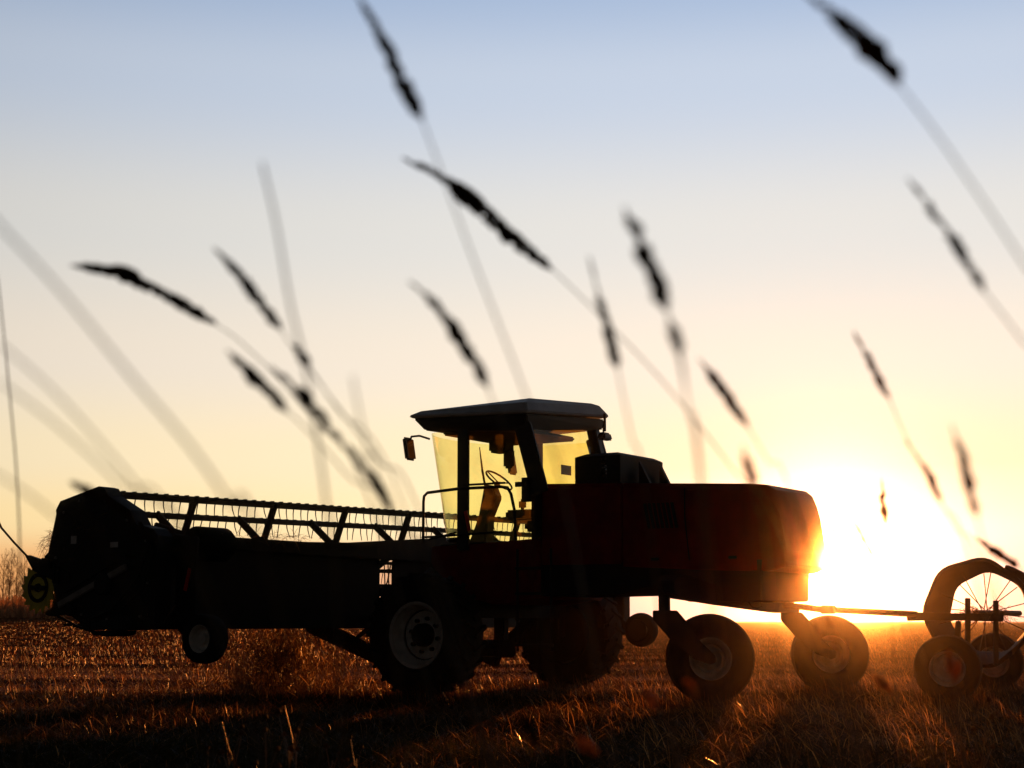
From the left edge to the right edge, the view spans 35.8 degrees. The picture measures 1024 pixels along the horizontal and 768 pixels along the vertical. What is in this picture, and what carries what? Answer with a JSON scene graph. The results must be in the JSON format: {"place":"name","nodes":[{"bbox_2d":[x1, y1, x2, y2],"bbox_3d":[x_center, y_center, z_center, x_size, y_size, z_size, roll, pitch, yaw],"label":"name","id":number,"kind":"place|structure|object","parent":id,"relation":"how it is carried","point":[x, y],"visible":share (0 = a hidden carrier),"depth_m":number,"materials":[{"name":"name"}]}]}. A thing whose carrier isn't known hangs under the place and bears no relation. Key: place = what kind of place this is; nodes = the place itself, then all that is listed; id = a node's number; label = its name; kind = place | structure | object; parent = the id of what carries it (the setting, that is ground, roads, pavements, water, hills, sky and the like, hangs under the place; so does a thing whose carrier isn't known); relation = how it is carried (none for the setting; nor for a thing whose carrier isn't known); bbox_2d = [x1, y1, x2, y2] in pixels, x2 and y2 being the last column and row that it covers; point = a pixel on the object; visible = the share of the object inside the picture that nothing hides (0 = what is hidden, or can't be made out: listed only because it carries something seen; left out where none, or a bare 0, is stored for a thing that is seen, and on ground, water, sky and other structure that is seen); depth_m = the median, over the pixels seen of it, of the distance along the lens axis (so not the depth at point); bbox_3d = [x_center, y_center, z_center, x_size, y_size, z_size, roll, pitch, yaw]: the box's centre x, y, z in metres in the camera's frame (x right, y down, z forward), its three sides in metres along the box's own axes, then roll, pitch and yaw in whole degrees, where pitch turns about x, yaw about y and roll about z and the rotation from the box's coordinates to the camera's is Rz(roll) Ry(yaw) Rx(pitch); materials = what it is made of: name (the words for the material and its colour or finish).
{"place":"outdoors","nodes":[
{"label":"outdoors","id":0,"kind":"place"},
{"bbox_2d":[0,616,1023,767],"bbox_3d":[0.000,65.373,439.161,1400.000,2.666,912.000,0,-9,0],"label":"ground","id":1,"kind":"structure","parent":0,"point":[871,626],"depth_m":23.26,"materials":[{"name":"brown plant"}]},
{"bbox_2d":[0,547,10,600],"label":"bare tree","id":2,"kind":"object","parent":1,"relation":"on","point":[3,577],"visible":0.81,"depth_m":248.20,"materials":[{"name":"brown plant"}]},
{"bbox_2d":[0,296,20,767],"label":"grass stalk","id":3,"kind":"object","parent":1,"relation":"on","point":[19,734],"depth_m":2.98,"materials":[{"name":"brown plant"}]},
{"bbox_2d":[4,546,18,600],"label":"bare tree","id":4,"kind":"object","parent":1,"relation":"on","point":[9,584],"visible":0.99,"depth_m":238.02,"materials":[{"name":"brown plant"}]},
{"bbox_2d":[11,557,22,598],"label":"bare tree","id":5,"kind":"object","parent":1,"relation":"on","point":[16,591],"visible":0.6,"depth_m":267.82,"materials":[{"name":"brown plant"}]},
{"bbox_2d":[17,552,29,598],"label":"bare tree","id":6,"kind":"object","parent":1,"relation":"on","point":[22,581],"visible":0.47,"depth_m":253.25,"materials":[{"name":"brown plant"}]},
{"bbox_2d":[0,594,72,617],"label":"scrub","id":7,"kind":"object","parent":1,"relation":"on","point":[8,608],"visible":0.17,"depth_m":164.68,"materials":[{"name":"brown plant"}]},
{"bbox_2d":[0,475,216,767],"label":"grass stalk","id":8,"kind":"object","parent":1,"relation":"on","point":[138,610],"depth_m":1.14,"materials":[{"name":"black plant"}]},
{"bbox_2d":[0,342,271,767],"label":"grass stalk","id":9,"kind":"object","parent":1,"relation":"on","point":[187,535],"depth_m":1.15,"materials":[{"name":"brown plant"}]},
{"bbox_2d":[0,381,284,767],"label":"grass stalk","id":10,"kind":"object","parent":1,"relation":"on","point":[191,557],"depth_m":1.14,"materials":[{"name":"brown plant"}]},
{"bbox_2d":[0,224,321,767],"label":"grass stalk","id":11,"kind":"object","parent":1,"relation":"on","point":[229,502],"depth_m":1.05,"materials":[{"name":"grey plant"}]},
{"bbox_2d":[69,480,263,767],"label":"grass stalk","id":12,"kind":"object","parent":1,"relation":"on","point":[121,509],"depth_m":1.80,"materials":[{"name":"black plant"}]},
{"bbox_2d":[218,716,244,767],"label":"dry weed","id":13,"kind":"object","parent":1,"relation":"on","point":[222,751],"visible":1,"depth_m":7.04,"materials":[{"name":"brown plant"}]},
{"bbox_2d":[223,725,244,767],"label":"dry weed","id":14,"kind":"object","parent":1,"relation":"on","point":[240,727],"visible":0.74,"depth_m":7.43,"materials":[{"name":"brown plant"}]},
{"bbox_2d":[69,263,453,767],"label":"grass stalk","id":15,"kind":"object","parent":1,"relation":"on","point":[128,275],"depth_m":1.98,"materials":[{"name":"black plant"}]},
{"bbox_2d":[252,714,279,767],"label":"dry weed","id":16,"kind":"object","parent":1,"relation":"on","point":[255,762],"visible":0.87,"depth_m":7.19,"materials":[{"name":"brown plant"}]},
{"bbox_2d":[90,628,476,704],"bbox_3d":[-2.747,3.532,19.565,4.678,1.610,4.002,0,-9,0],"label":"cut swath","id":17,"kind":"object","parent":1,"relation":"on","point":[282,666],"visible":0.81,"depth_m":19.74,"materials":[{"name":"plant"}]},
{"bbox_2d":[274,709,299,767],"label":"dry weed","id":18,"kind":"object","parent":1,"relation":"on","point":[296,730],"visible":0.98,"depth_m":6.78,"materials":[{"name":"brown plant"}]},
{"bbox_2d":[281,701,304,767],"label":"dry weed","id":19,"kind":"object","parent":1,"relation":"on","point":[299,763],"visible":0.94,"depth_m":7.86,"materials":[{"name":"brown plant"}]},
{"bbox_2d":[261,162,345,767],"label":"grass stalk","id":20,"kind":"object","parent":1,"relation":"on","point":[329,515],"depth_m":1.30,"materials":[{"name":"plant"}]},
{"bbox_2d":[345,735,362,767],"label":"dry weed","id":21,"kind":"object","parent":1,"relation":"on","point":[350,738],"visible":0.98,"depth_m":7.65,"materials":[{"name":"brown plant"}]},
{"bbox_2d":[213,247,505,767],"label":"grass stalk","id":22,"kind":"object","parent":1,"relation":"on","point":[249,287],"depth_m":1.73,"materials":[{"name":"black plant"}]},
{"bbox_2d":[226,349,492,767],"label":"grass stalk","id":23,"kind":"object","parent":1,"relation":"on","point":[252,375],"depth_m":1.66,"materials":[{"name":"brown plant"}]},
{"bbox_2d":[269,364,486,767],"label":"grass stalk","id":24,"kind":"object","parent":1,"relation":"on","point":[301,395],"depth_m":1.66,"materials":[{"name":"brown plant"}]},
{"bbox_2d":[351,376,407,767],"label":"grass stalk","id":25,"kind":"object","parent":1,"relation":"on","point":[390,603],"depth_m":1.29,"materials":[{"name":"brown plant"}]},
{"bbox_2d":[291,343,490,767],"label":"grass stalk","id":26,"kind":"object","parent":1,"relation":"on","point":[299,358],"depth_m":1.65,"materials":[{"name":"brown plant"}]},
{"bbox_2d":[346,443,494,767],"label":"grass stalk","id":27,"kind":"object","parent":1,"relation":"on","point":[369,475],"depth_m":1.60,"materials":[{"name":"black plant"}]},
{"bbox_2d":[408,280,563,767],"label":"grass stalk","id":28,"kind":"object","parent":1,"relation":"on","point":[456,335],"depth_m":1.57,"materials":[{"name":"black plant"}]},
{"bbox_2d":[359,0,614,767],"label":"grass stalk","id":29,"kind":"object","parent":1,"relation":"on","point":[413,103],"depth_m":1.47,"materials":[{"name":"black plant"}]},
{"bbox_2d":[0,687,1023,767],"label":"undergrowth","id":30,"kind":"object","parent":1,"relation":"on","point":[311,758],"visible":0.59,"depth_m":11.77,"materials":[{"name":"brown plant"}]},
{"bbox_2d":[0,619,1023,669],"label":"stubble","id":31,"kind":"object","parent":1,"relation":"on","point":[143,650],"visible":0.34,"depth_m":49.01,"materials":[{"name":"brown plant"}]},
{"bbox_2d":[0,662,1023,767],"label":"loose straw","id":32,"kind":"object","parent":1,"relation":"on","point":[308,704],"visible":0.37,"depth_m":14.87,"materials":[{"name":"brown plant"}]},
{"bbox_2d":[0,659,1023,767],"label":"stubble","id":33,"kind":"object","parent":1,"relation":"on","point":[527,689],"visible":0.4,"depth_m":16.61,"materials":[{"name":"brown plant"}]},
{"bbox_2d":[520,713,544,767],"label":"grass stalk","id":34,"kind":"object","parent":1,"relation":"on","point":[527,726],"depth_m":2.25,"materials":[{"name":"brown plant"}]},
{"bbox_2d":[305,398,868,702],"bbox_3d":[0.897,2.031,20.153,6.808,3.761,4.169,-5,-10,33],"label":"windrower","id":35,"kind":"object","parent":1,"relation":"on","point":[605,501],"visible":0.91,"depth_m":19.16,"materials":[{"name":"red paint"}]},
{"bbox_2d":[0,486,657,663],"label":"crop header","id":36,"kind":"object","parent":35,"relation":"attached to","point":[74,570],"visible":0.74,"depth_m":17.87,"materials":[{"name":"black metal"}]},
{"bbox_2d":[575,737,604,767],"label":"grass stalk","id":37,"kind":"object","parent":1,"relation":"on","point":[587,746],"depth_m":1.95,"materials":[{"name":"brown plant"}]},
{"bbox_2d":[401,157,862,767],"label":"grass stalk","id":38,"kind":"object","parent":1,"relation":"on","point":[469,197],"depth_m":1.89,"materials":[{"name":"black plant"}]},
{"bbox_2d":[588,256,677,767],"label":"grass stalk","id":39,"kind":"object","parent":1,"relation":"on","point":[611,344],"depth_m":1.57,"materials":[{"name":"black plant"}]},
{"bbox_2d":[297,674,1023,714],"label":"tall stubble","id":40,"kind":"object","parent":1,"relation":"on","point":[823,687],"visible":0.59,"depth_m":18.30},
{"bbox_2d":[644,689,680,767],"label":"grass stalk","id":41,"kind":"object","parent":1,"relation":"on","point":[651,698],"depth_m":1.96,"materials":[{"name":"brown plant"}]},
{"bbox_2d":[623,206,721,767],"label":"grass stalk","id":42,"kind":"object","parent":1,"relation":"on","point":[643,254],"depth_m":1.27,"materials":[{"name":"black plant"}]},
{"bbox_2d":[683,678,716,767],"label":"grass stalk","id":43,"kind":"object","parent":1,"relation":"on","point":[690,687],"depth_m":1.96,"materials":[{"name":"brown plant"}]},
{"bbox_2d":[667,317,733,767],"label":"grass stalk","id":44,"kind":"object","parent":1,"relation":"on","point":[678,345],"depth_m":1.25,"materials":[{"name":"brown plant"}]},
{"bbox_2d":[741,445,789,767],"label":"grass stalk","id":45,"kind":"object","parent":1,"relation":"on","point":[750,473],"depth_m":1.49,"materials":[{"name":"brown plant"}]},
{"bbox_2d":[699,359,870,767],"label":"grass stalk","id":46,"kind":"object","parent":1,"relation":"on","point":[720,386],"depth_m":1.76,"materials":[{"name":"brown plant"}]},
{"bbox_2d":[879,479,899,767],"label":"grass stalk","id":47,"kind":"object","parent":1,"relation":"on","point":[884,512],"depth_m":3.19,"materials":[{"name":"beige plant"}]},
{"bbox_2d":[849,511,933,767],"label":"grass stalk","id":48,"kind":"object","parent":1,"relation":"on","point":[863,539],"depth_m":2.88,"materials":[{"name":"plant"}]},
{"bbox_2d":[822,524,965,767],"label":"grass stalk","id":49,"kind":"object","parent":1,"relation":"on","point":[832,529],"depth_m":2.38,"materials":[{"name":"beige plant"}]},
{"bbox_2d":[872,674,942,767],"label":"grass stalk","id":50,"kind":"object","parent":1,"relation":"on","point":[883,685],"depth_m":2.45,"materials":[{"name":"brown plant"}]},
{"bbox_2d":[811,0,1023,264],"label":"grass stalk","id":51,"kind":"object","parent":1,"relation":"on","point":[870,48],"depth_m":1.25,"materials":[{"name":"black plant"}]},
{"bbox_2d":[836,558,1023,701],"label":"swath roller","id":52,"kind":"object","parent":1,"relation":"on","point":[976,656],"visible":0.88,"depth_m":18.72,"materials":[{"name":"black metal"}]},
{"bbox_2d":[853,329,1020,751],"bbox_3d":[0.589,0.558,1.939,0.303,1.271,0.010,0,-9,0],"label":"grass stalk","id":53,"kind":"object","parent":1,"relation":"on","point":[878,378],"depth_m":2.01,"materials":[{"name":"brown plant"}]},
{"bbox_2d":[946,651,962,767],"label":"grass stalk","id":54,"kind":"object","parent":1,"relation":"on","point":[950,663],"depth_m":2.36,"materials":[{"name":"brown plant"}]},
{"bbox_2d":[953,659,966,767],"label":"grass stalk","id":55,"kind":"object","parent":1,"relation":"on","point":[957,673],"depth_m":2.36,"materials":[{"name":"brown plant"}]},
{"bbox_2d":[905,440,1023,698],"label":"grass stalk","id":56,"kind":"object","parent":1,"relation":"on","point":[931,478],"depth_m":2.00,"materials":[{"name":"brown plant"}]},
{"bbox_2d":[906,177,1023,343],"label":"grass stalk","id":57,"kind":"object","parent":1,"relation":"on","point":[958,249],"depth_m":1.48,"materials":[{"name":"grey plant"}]},
{"bbox_2d":[950,424,1023,767],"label":"grass stalk","id":58,"kind":"object","parent":1,"relation":"on","point":[969,483],"depth_m":1.50,"materials":[{"name":"plant"}]},
{"bbox_2d":[975,537,1023,570],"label":"grass stalk","id":59,"kind":"object","parent":1,"relation":"on","point":[999,553],"depth_m":2.68,"materials":[{"name":"brown plant"}]},
{"bbox_2d":[0,0,1023,621],"label":"sky","id":60,"kind":"structure","parent":0,"point":[763,164],"materials":[{"name":"blue"}]}
]}

